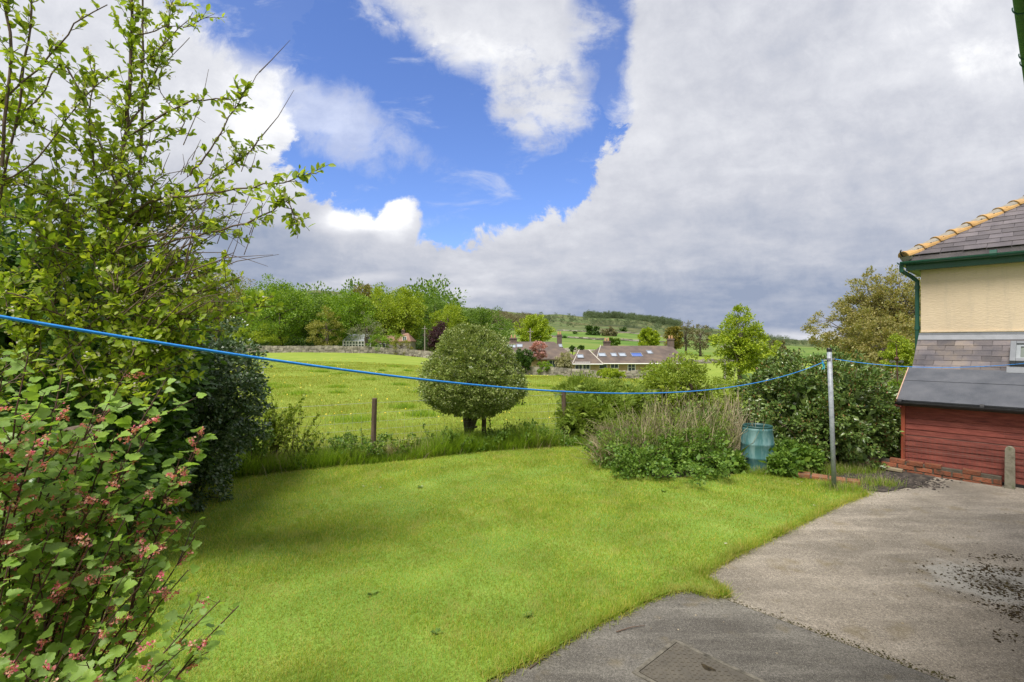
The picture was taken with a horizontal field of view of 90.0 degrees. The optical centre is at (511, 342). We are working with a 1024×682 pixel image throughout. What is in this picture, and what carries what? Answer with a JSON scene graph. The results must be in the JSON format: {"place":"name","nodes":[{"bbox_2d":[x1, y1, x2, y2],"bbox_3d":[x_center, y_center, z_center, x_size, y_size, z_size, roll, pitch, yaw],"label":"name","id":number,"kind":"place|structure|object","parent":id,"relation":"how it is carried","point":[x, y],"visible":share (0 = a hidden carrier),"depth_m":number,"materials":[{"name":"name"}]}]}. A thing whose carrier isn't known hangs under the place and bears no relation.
{"place":"outdoors","nodes":[
{"label":"outdoors","id":0,"kind":"place"},
{"bbox_2d":[0,445,871,681],"bbox_3d":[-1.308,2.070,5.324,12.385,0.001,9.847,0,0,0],"label":"lawn","id":1,"kind":"structure","parent":0,"point":[344,611],"depth_m":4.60,"materials":[{"name":"green plant"}]},
{"bbox_2d":[56,424,101,633],"bbox_3d":[-2.880,1.326,3.400,0.200,1.549,0.180,0,0,0],"label":"bird table","id":2,"kind":"object","parent":1,"relation":"on","point":[71,429],"visible":0.12,"depth_m":3.37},
{"bbox_2d":[0,193,226,564],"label":"evergreen bush","id":3,"kind":"object","parent":1,"relation":"on","point":[168,423],"visible":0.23,"depth_m":4.80,"materials":[{"name":"green plant"}]},
{"bbox_2d":[0,348,240,681],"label":"flowering currant","id":4,"kind":"object","parent":1,"relation":"on","point":[30,651],"visible":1,"depth_m":1.98,"materials":[{"name":"green plant"}]},
{"bbox_2d":[0,0,335,414],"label":"apple tree","id":5,"kind":"object","parent":1,"relation":"on","point":[136,293],"visible":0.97,"depth_m":4.09,"materials":[{"name":"green plant"}]},
{"bbox_2d":[131,309,274,512],"bbox_3d":[-4.411,0.842,6.826,2.402,2.586,2.206,0,0,-44],"label":"holly bush","id":6,"kind":"object","parent":1,"relation":"on","point":[223,418],"visible":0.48,"depth_m":6.75,"materials":[{"name":"green plant"}]},
{"bbox_2d":[367,467,665,633],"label":"lawn weeds","id":7,"kind":"object","parent":1,"relation":"on","point":[436,630],"visible":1,"depth_m":3.88,"materials":[{"name":"green plant"}]},
{"bbox_2d":[823,348,836,488],"bbox_3d":[4.486,1.116,7.237,0.205,2.071,0.073,0,0,0],"label":"washing pole","id":8,"kind":"object","parent":1,"relation":"on","point":[829,359],"visible":0.94,"depth_m":7.21,"materials":[{"name":"metal"}]},
{"bbox_2d":[0,315,824,393],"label":"washing line","id":9,"kind":"object","parent":8,"relation":"attached to","point":[147,340],"visible":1,"depth_m":1.67,"materials":[{"name":"blue plastic"}]},
{"bbox_2d":[837,359,1023,367],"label":"washing line","id":10,"kind":"object","parent":8,"relation":"attached to","point":[934,367],"visible":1,"depth_m":6.41,"materials":[{"name":"blue plastic"}]},
{"bbox_2d":[230,361,673,460],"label":"field grass","id":11,"kind":"structure","parent":0,"point":[325,381],"depth_m":18.53,"materials":[{"name":"green plant"}]},
{"bbox_2d":[0,0,1023,339],"label":"sky","id":12,"kind":"structure","parent":0,"point":[685,160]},
{"bbox_2d":[157,290,946,681],"bbox_3d":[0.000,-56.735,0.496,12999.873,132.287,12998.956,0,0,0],"label":"ground","id":13,"kind":"structure","parent":0,"point":[411,360],"depth_m":48.95,"materials":[{"name":"green plant"}]},
{"bbox_2d":[176,263,264,341],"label":"feathery tree","id":14,"kind":"object","parent":13,"relation":"on","point":[236,292],"visible":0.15,"depth_m":94.74,"materials":[{"name":"green plant"}]},
{"bbox_2d":[224,322,289,345],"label":"bushy tree","id":15,"kind":"object","parent":13,"relation":"on","point":[253,334],"visible":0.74,"depth_m":87.62,"materials":[{"name":"green plant"}]},
{"bbox_2d":[242,413,275,461],"bbox_3d":[-4.236,1.587,8.332,1.279,1.035,0.622,0,0,11],"label":"sapling","id":16,"kind":"object","parent":13,"relation":"on","point":[255,446],"visible":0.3,"depth_m":8.20,"materials":[{"name":"green plant"}]},
{"bbox_2d":[236,273,320,345],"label":"beech tree","id":17,"kind":"object","parent":13,"relation":"on","point":[286,322],"visible":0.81,"depth_m":91.13,"materials":[{"name":"green plant"}]},
{"bbox_2d":[242,391,319,456],"bbox_3d":[-3.934,1.460,8.672,1.306,1.287,0.642,0,0,0],"label":"sapling","id":18,"kind":"object","parent":13,"relation":"on","point":[277,439],"visible":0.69,"depth_m":8.57,"materials":[{"name":"green plant"}]},
{"bbox_2d":[278,426,328,459],"bbox_3d":[-3.419,1.743,8.408,0.576,0.724,0.649,0,0,37],"label":"sapling","id":19,"kind":"object","parent":13,"relation":"on","point":[307,435],"visible":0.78,"depth_m":8.48,"materials":[{"name":"green plant"}]},
{"bbox_2d":[290,405,321,455],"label":"sapling","id":20,"kind":"object","parent":13,"relation":"on","point":[293,431],"visible":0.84,"depth_m":8.62,"materials":[{"name":"green plant"}]},
{"bbox_2d":[292,433,323,454],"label":"sapling","id":21,"kind":"object","parent":13,"relation":"on","point":[311,447],"visible":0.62,"depth_m":8.62,"materials":[{"name":"green plant"}]},
{"bbox_2d":[289,291,336,345],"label":"sycamore tree","id":22,"kind":"object","parent":13,"relation":"on","point":[320,302],"visible":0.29,"depth_m":97.07,"materials":[{"name":"green plant"}]},
{"bbox_2d":[157,273,475,334],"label":"wood","id":23,"kind":"object","parent":13,"relation":"on","point":[433,292],"visible":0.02,"depth_m":175.67,"materials":[{"name":"green plant"}]},
{"bbox_2d":[305,305,345,345],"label":"ochre tree","id":24,"kind":"object","parent":13,"relation":"on","point":[326,332],"visible":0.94,"depth_m":87.63,"materials":[{"name":"green plant"}]},
{"bbox_2d":[209,345,450,359],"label":"field wall","id":25,"kind":"structure","parent":13,"relation":"on","point":[342,349],"depth_m":85.13,"materials":[{"name":"stone"}]},
{"bbox_2d":[199,320,462,351],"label":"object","id":26,"kind":"object","parent":13,"relation":"on","point":[420,344],"depth_m":103.46,"materials":[{"name":"green plant"}]},
{"bbox_2d":[328,426,353,458],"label":"sapling","id":27,"kind":"object","parent":13,"relation":"on","point":[351,444],"visible":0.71,"depth_m":8.82,"materials":[{"name":"green plant"}]},
{"bbox_2d":[313,288,386,345],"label":"sycamore tree","id":28,"kind":"object","parent":13,"relation":"on","point":[349,317],"visible":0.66,"depth_m":91.90,"materials":[{"name":"green plant"}]},
{"bbox_2d":[343,334,370,351],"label":"conservatory","id":29,"kind":"object","parent":13,"relation":"on","point":[355,342],"visible":0.29,"depth_m":90.03,"materials":[{"name":"white paint"}]},
{"bbox_2d":[349,283,376,302],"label":"ash tree","id":30,"kind":"object","parent":13,"relation":"on","point":[360,288],"visible":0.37,"depth_m":124.81,"materials":[{"name":"green plant"}]},
{"bbox_2d":[345,311,385,345],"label":"grey tree","id":31,"kind":"object","parent":13,"relation":"on","point":[364,332],"visible":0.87,"depth_m":87.26,"materials":[{"name":"green plant"}]},
{"bbox_2d":[347,428,392,455],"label":"sapling","id":32,"kind":"object","parent":13,"relation":"on","point":[380,448],"visible":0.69,"depth_m":8.90,"materials":[{"name":"green plant"}]},
{"bbox_2d":[366,326,403,349],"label":"bushy tree","id":33,"kind":"object","parent":13,"relation":"on","point":[384,339],"visible":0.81,"depth_m":86.97,"materials":[{"name":"green plant"}]},
{"bbox_2d":[353,282,425,335],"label":"lime tree","id":34,"kind":"object","parent":13,"relation":"on","point":[388,324],"visible":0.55,"depth_m":96.05,"materials":[{"name":"green plant"}]},
{"bbox_2d":[372,329,415,350],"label":"stone cottage","id":35,"kind":"structure","parent":13,"relation":"on","point":[408,337],"depth_m":91.34,"materials":[{"name":"beige stone"}]},
{"bbox_2d":[194,416,596,487],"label":"verge grass","id":36,"kind":"structure","parent":13,"relation":"on","point":[435,450],"depth_m":9.12,"materials":[{"name":"green plant"}]},
{"bbox_2d":[375,436,416,453],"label":"sapling","id":37,"kind":"object","parent":13,"relation":"on","point":[411,443],"visible":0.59,"depth_m":9.24,"materials":[{"name":"green plant"}]},
{"bbox_2d":[390,336,413,354],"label":"young tree","id":38,"kind":"object","parent":13,"relation":"on","point":[400,344],"visible":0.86,"depth_m":86.20,"materials":[{"name":"green plant"}]},
{"bbox_2d":[388,286,427,339],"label":"maple tree","id":39,"kind":"object","parent":13,"relation":"on","point":[408,326],"visible":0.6,"depth_m":100.15,"materials":[{"name":"green plant"}]},
{"bbox_2d":[253,418,585,474],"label":"verge weeds","id":40,"kind":"object","parent":13,"relation":"on","point":[366,442],"visible":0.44,"depth_m":9.62,"materials":[{"name":"green plant"}]},
{"bbox_2d":[412,422,450,443],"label":"sapling","id":41,"kind":"object","parent":13,"relation":"on","point":[429,435],"visible":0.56,"depth_m":9.61,"materials":[{"name":"green plant"}]},
{"bbox_2d":[412,298,454,329],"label":"oak tree","id":42,"kind":"object","parent":13,"relation":"on","point":[428,312],"visible":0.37,"depth_m":139.10,"materials":[{"name":"green plant"}]},
{"bbox_2d":[423,320,448,350],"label":"purple beech","id":43,"kind":"object","parent":13,"relation":"on","point":[434,335],"visible":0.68,"depth_m":95.18,"materials":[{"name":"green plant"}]},
{"bbox_2d":[243,426,639,476],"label":"dry grass","id":44,"kind":"structure","parent":13,"relation":"on","point":[537,446],"depth_m":9.07,"materials":[{"name":"plant"}]},
{"bbox_2d":[422,301,470,354],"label":"cherry tree","id":45,"kind":"object","parent":13,"relation":"on","point":[455,320],"visible":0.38,"depth_m":103.71,"materials":[{"name":"green plant"}]},
{"bbox_2d":[440,429,474,448],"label":"sapling","id":46,"kind":"object","parent":13,"relation":"on","point":[455,435],"visible":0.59,"depth_m":9.47,"materials":[{"name":"green plant"}]},
{"bbox_2d":[413,322,530,433],"bbox_3d":[-0.804,0.875,10.524,2.405,2.610,2.203,0,0,0],"label":"clipped tree","id":47,"kind":"object","parent":13,"relation":"on","point":[471,405],"visible":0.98,"depth_m":10.01,"materials":[{"name":"green plant"}]},
{"bbox_2d":[458,306,515,344],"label":"oak tree","id":48,"kind":"object","parent":13,"relation":"on","point":[478,315],"visible":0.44,"depth_m":105.80,"materials":[{"name":"green plant"}]},
{"bbox_2d":[262,384,726,451],"bbox_3d":[1.592,1.611,11.434,16.139,1.181,0.704,0,0,-28],"label":"wire fence","id":49,"kind":"object","parent":13,"relation":"on","point":[373,421],"visible":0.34,"depth_m":9.60,"materials":[{"name":"grey metal"}]},
{"bbox_2d":[488,310,538,328],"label":"slope woodland","id":50,"kind":"object","parent":13,"relation":"on","point":[511,316],"visible":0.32,"depth_m":547.97,"materials":[{"name":"green plant"}]},
{"bbox_2d":[515,348,536,372],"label":"dark shrub","id":51,"kind":"object","parent":13,"relation":"on","point":[526,361],"visible":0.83,"depth_m":60.56,"materials":[{"name":"green plant"}]},
{"bbox_2d":[492,332,572,367],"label":"bungalow","id":52,"kind":"object","parent":13,"relation":"on","point":[553,349],"visible":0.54,"depth_m":68.72,"materials":[{"name":"stone"}]},
{"bbox_2d":[513,314,555,341],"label":"bright round tree","id":53,"kind":"object","parent":13,"relation":"on","point":[539,328],"visible":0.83,"depth_m":90.50,"materials":[{"name":"green plant"}]},
{"bbox_2d":[529,341,547,364],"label":"pink blossom tree","id":54,"kind":"object","parent":13,"relation":"on","point":[539,354],"visible":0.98,"depth_m":61.28,"materials":[{"name":"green plant"}]},
{"bbox_2d":[532,361,553,372],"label":"green shrub","id":55,"kind":"object","parent":13,"relation":"on","point":[544,365],"visible":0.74,"depth_m":60.10,"materials":[{"name":"green plant"}]},
{"bbox_2d":[469,364,655,378],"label":"garden wall","id":56,"kind":"structure","parent":13,"relation":"on","point":[557,371],"depth_m":57.43,"materials":[{"name":"stone"}]},
{"bbox_2d":[554,352,572,368],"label":"cream blossom shrub","id":57,"kind":"object","parent":13,"relation":"on","point":[564,361],"visible":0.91,"depth_m":59.28,"materials":[{"name":"beige plant"}]},
{"bbox_2d":[584,325,600,334],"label":"dark tree","id":58,"kind":"object","parent":13,"relation":"on","point":[590,329],"visible":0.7,"depth_m":327.84,"materials":[{"name":"green plant"}]},
{"bbox_2d":[551,335,664,343],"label":"slope wall","id":59,"kind":"structure","parent":13,"relation":"on","point":[622,339],"depth_m":256.08,"materials":[{"name":"stone"}]},
{"bbox_2d":[600,326,617,335],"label":"bare tree","id":60,"kind":"object","parent":13,"relation":"on","point":[610,331],"visible":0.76,"depth_m":318.62,"materials":[{"name":"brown plant"}]},
{"bbox_2d":[596,367,625,377],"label":"clipped hedge","id":61,"kind":"object","parent":13,"relation":"on","point":[609,373],"visible":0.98,"depth_m":51.23,"materials":[{"name":"green plant"}]},
{"bbox_2d":[609,337,620,345],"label":"dark bush","id":62,"kind":"object","parent":13,"relation":"on","point":[613,342],"visible":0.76,"depth_m":99.34,"materials":[{"name":"green plant"}]},
{"bbox_2d":[571,335,684,374],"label":"bungalow","id":63,"kind":"object","parent":13,"relation":"on","point":[621,358],"visible":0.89,"depth_m":63.28,"materials":[{"name":"stone"}]},
{"bbox_2d":[582,309,682,325],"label":"ridge woodland","id":64,"kind":"object","parent":13,"relation":"on","point":[641,317],"visible":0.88,"depth_m":1070.97,"materials":[{"name":"green plant"}]},
{"bbox_2d":[637,327,660,345],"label":"lime tree","id":65,"kind":"object","parent":13,"relation":"on","point":[648,336],"visible":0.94,"depth_m":108.89,"materials":[{"name":"green plant"}]},
{"bbox_2d":[523,312,781,339],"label":"hill scrub","id":66,"kind":"object","parent":13,"relation":"on","point":[592,323],"visible":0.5,"depth_m":713.04,"materials":[{"name":"green plant"}]},
{"bbox_2d":[662,326,683,349],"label":"ivy clad tree","id":67,"kind":"object","parent":13,"relation":"on","point":[673,331],"visible":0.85,"depth_m":148.91,"materials":[{"name":"green plant"}]},
{"bbox_2d":[631,349,718,424],"bbox_3d":[3.976,1.168,12.988,2.629,1.974,1.776,0,0,-41],"label":"hawthorn bush","id":68,"kind":"object","parent":13,"relation":"on","point":[669,376],"visible":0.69,"depth_m":12.60,"materials":[{"name":"green plant"}]},
{"bbox_2d":[677,320,694,354],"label":"bare tree","id":69,"kind":"object","parent":13,"relation":"on","point":[686,342],"visible":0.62,"depth_m":154.69,"materials":[{"name":"green plant"}]},
{"bbox_2d":[687,324,712,355],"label":"bare tree","id":70,"kind":"object","parent":13,"relation":"on","point":[698,332],"visible":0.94,"depth_m":149.79,"materials":[{"name":"green plant"}]},
{"bbox_2d":[705,375,753,415],"bbox_3d":[5.681,1.540,13.541,1.405,1.290,2.123,0,0,0],"label":"hedge bush","id":71,"kind":"object","parent":13,"relation":"on","point":[719,384],"visible":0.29,"depth_m":13.57,"materials":[{"name":"green plant"}]},
{"bbox_2d":[704,303,782,384],"bbox_3d":[15.197,0.393,34.012,4.523,6.077,4.477,0,0,0],"label":"willow tree","id":72,"kind":"object","parent":13,"relation":"on","point":[742,351],"visible":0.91,"depth_m":33.62,"materials":[{"name":"green plant"}]},
{"bbox_2d":[748,345,782,371],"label":"young maple","id":73,"kind":"object","parent":13,"relation":"on","point":[772,347],"visible":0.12,"depth_m":35.58,"materials":[{"name":"green plant"}]},
{"bbox_2d":[714,330,824,346],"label":"valley hedgerows","id":74,"kind":"object","parent":13,"relation":"on","point":[790,341],"visible":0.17,"depth_m":577.89,"materials":[{"name":"green plant"}]},
{"bbox_2d":[767,339,785,355],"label":"bare tree","id":75,"kind":"object","parent":13,"relation":"on","point":[783,346],"visible":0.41,"depth_m":109.31,"materials":[{"name":"green plant"}]},
{"bbox_2d":[800,264,920,380],"bbox_3d":[19.368,-0.377,26.972,7.090,7.749,6.265,0,0,0],"label":"great willow","id":76,"kind":"object","parent":13,"relation":"on","point":[883,300],"visible":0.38,"depth_m":26.46,"materials":[{"name":"green plant"}]},
{"bbox_2d":[833,305,920,381],"bbox_3d":[16.484,0.437,22.995,3.896,4.335,3.441,0,0,-21],"label":"brown tree","id":77,"kind":"object","parent":13,"relation":"on","point":[867,341],"visible":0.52,"depth_m":22.63,"materials":[{"name":"green plant"}]},
{"bbox_2d":[869,362,905,385],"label":"pale twiggy bush","id":78,"kind":"object","parent":13,"relation":"on","point":[894,377],"visible":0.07,"depth_m":15.08,"materials":[{"name":"green plant"}]},
{"bbox_2d":[882,377,902,458],"bbox_3d":[8.143,1.496,10.915,1.033,1.265,5.000,0,0,41],"label":"green bush","id":79,"kind":"object","parent":13,"relation":"on","point":[898,382],"visible":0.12,"depth_m":12.39,"materials":[{"name":"green plant"}]},
{"bbox_2d":[878,333,914,382],"bbox_3d":[12.158,1.004,16.003,1.134,2.614,1.250,0,0,0],"label":"acer tree","id":80,"kind":"object","parent":13,"relation":"on","point":[904,353],"visible":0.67,"depth_m":15.87,"materials":[{"name":"green plant"}]},
{"bbox_2d":[889,347,903,389],"bbox_3d":[9.432,1.115,12.500,0.423,2.021,0.101,0,0,0],"label":"weather vane","id":81,"kind":"object","parent":13,"relation":"on","point":[896,358],"visible":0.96,"depth_m":12.49,"materials":[{"name":"metal"}]},
{"bbox_2d":[897,195,1023,434],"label":"cream house","id":82,"kind":"structure","parent":13,"relation":"on","point":[970,273],"depth_m":8.86,"materials":[{"name":"paint"}]},
{"bbox_2d":[1006,341,1023,372],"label":"roof window","id":83,"kind":"structure","parent":82,"relation":"in","point":[1016,347],"depth_m":8.06,"materials":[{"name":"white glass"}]},
{"bbox_2d":[1004,446,1015,489],"bbox_3d":[7.127,1.820,7.327,0.100,0.660,0.112,0,0,-43],"label":"concrete post","id":84,"kind":"object","parent":13,"relation":"on","point":[1009,479],"visible":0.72,"depth_m":7.29,"materials":[{"name":"grey concrete"}]},
{"bbox_2d":[1011,0,1023,80],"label":"house eave","id":85,"kind":"object","parent":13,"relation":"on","point":[1018,8],"visible":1,"depth_m":3.49,"materials":[{"name":"green paint"}]},
{"bbox_2d":[486,590,945,681],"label":"concrete path","id":86,"kind":"structure","parent":0,"point":[749,640],"depth_m":3.47,"materials":[{"name":"grey concrete"}]},
{"bbox_2d":[632,639,766,681],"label":"manhole cover","id":87,"kind":"object","parent":86,"relation":"on","point":[674,660],"visible":1,"depth_m":3.25,"materials":[{"name":"metal"}]},
{"bbox_2d":[591,425,843,477],"bbox_3d":[4.741,2.092,10.198,6.518,0.001,5.604,0,0,0],"label":"shrub bed","id":88,"kind":"object","parent":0,"point":[837,475],"visible":0.08,"depth_m":8.16,"materials":[{"name":"soil"}]},
{"bbox_2d":[550,370,657,438],"bbox_3d":[2.092,1.364,11.396,2.550,1.511,2.318,0,0,0],"label":"broom bush","id":89,"kind":"object","parent":88,"relation":"on","point":[578,410],"visible":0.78,"depth_m":10.97,"materials":[{"name":"green plant"}]},
{"bbox_2d":[568,386,776,486],"bbox_3d":[2.799,1.442,8.995,2.995,1.398,3.830,0,0,45],"label":"bramble thicket","id":90,"kind":"object","parent":88,"relation":"on","point":[687,442],"visible":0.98,"depth_m":8.37,"materials":[{"name":"green plant"}]},
{"bbox_2d":[716,447,750,473],"bbox_3d":[3.579,1.900,8.306,0.546,0.433,0.565,0,0,-33],"label":"nettle patch","id":91,"kind":"object","parent":88,"relation":"on","point":[740,462],"visible":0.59,"depth_m":8.20,"materials":[{"name":"green plant"}]},
{"bbox_2d":[740,423,774,470],"bbox_3d":[4.047,1.752,8.448,0.509,0.775,0.509,0,0,0],"label":"water butt","id":92,"kind":"object","parent":88,"relation":"on","point":[757,449],"visible":0.7,"depth_m":8.25,"materials":[{"name":"teal plastic"}]},
{"bbox_2d":[758,436,827,478],"bbox_3d":[4.539,1.839,8.245,0.952,0.556,1.307,0,0,31],"label":"nettle patch","id":93,"kind":"object","parent":88,"relation":"on","point":[782,459],"visible":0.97,"depth_m":8.05,"materials":[{"name":"green plant"}]},
{"bbox_2d":[727,344,903,470],"bbox_3d":[5.745,1.082,9.333,3.451,2.120,2.826,0,0,0],"label":"laurel bush","id":94,"kind":"object","parent":88,"relation":"on","point":[864,400],"visible":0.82,"depth_m":8.69,"materials":[{"name":"green plant"}]},
{"bbox_2d":[738,459,906,496],"bbox_3d":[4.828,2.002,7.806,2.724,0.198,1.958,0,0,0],"label":"bed grass","id":95,"kind":"structure","parent":88,"relation":"on","point":[886,482],"depth_m":7.83,"materials":[{"name":"green plant"}]},
{"bbox_2d":[708,477,1023,681],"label":"concrete yard","id":96,"kind":"structure","parent":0,"point":[937,630],"depth_m":4.54,"materials":[{"name":"grey concrete"}]},
{"bbox_2d":[795,471,860,484],"bbox_3d":[4.724,2.046,7.683,0.835,0.097,0.214,0,0,32],"label":"brick edging","id":97,"kind":"object","parent":96,"relation":"on","point":[803,474],"visible":0.65,"depth_m":7.67,"materials":[{"name":"red brick"}]},
{"bbox_2d":[712,596,955,678],"bbox_3d":[2.194,2.083,3.694,1.570,0.005,0.157,0,0,44],"label":"joint moss","id":98,"kind":"object","parent":96,"relation":"on","point":[882,656],"visible":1,"depth_m":3.48,"materials":[{"name":"green plant"}]},
{"bbox_2d":[650,501,1022,680],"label":"grit","id":99,"kind":"object","parent":96,"relation":"on","point":[946,679],"visible":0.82,"depth_m":4.26,"materials":[{"name":"gravel"}]},
{"bbox_2d":[843,465,934,491],"bbox_3d":[5.666,2.078,7.981,1.985,0.001,1.114,0,0,-30],"label":"ash patch","id":100,"kind":"object","parent":96,"relation":"on","point":[903,473],"visible":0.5,"depth_m":7.87,"materials":[{"name":"soil"}]},
{"bbox_2d":[837,458,902,472],"bbox_3d":[5.913,2.030,8.479,0.100,0.080,0.899,0,0,-43],"label":"timber offcut","id":101,"kind":"object","parent":100,"relation":"on","point":[894,469],"visible":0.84,"depth_m":8.25,"materials":[{"name":"brown wood"}]},
{"bbox_2d":[843,471,960,493],"bbox_3d":[5.714,2.077,7.634,1.760,0.018,1.738,0,0,36],"label":"ash grit","id":102,"kind":"object","parent":100,"relation":"on","point":[926,484],"visible":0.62,"depth_m":7.62,"materials":[{"name":"grey gravel"}]},
{"bbox_2d":[864,455,1002,486],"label":"brick wall","id":103,"kind":"structure","parent":96,"relation":"on","point":[940,471],"depth_m":7.89,"materials":[{"name":"red brick"}]},
{"bbox_2d":[885,551,1023,650],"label":"moss","id":104,"kind":"object","parent":96,"relation":"on","point":[1003,592],"visible":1,"depth_m":4.37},
{"bbox_2d":[895,367,1023,487],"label":"timber shed","id":105,"kind":"structure","parent":96,"relation":"on","point":[959,396],"depth_m":7.90,"materials":[{"name":"wood"}]},
{"bbox_2d":[903,435,1023,476],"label":"wire netting","id":106,"kind":"object","parent":105,"relation":"attached to","point":[961,453],"visible":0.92,"depth_m":7.78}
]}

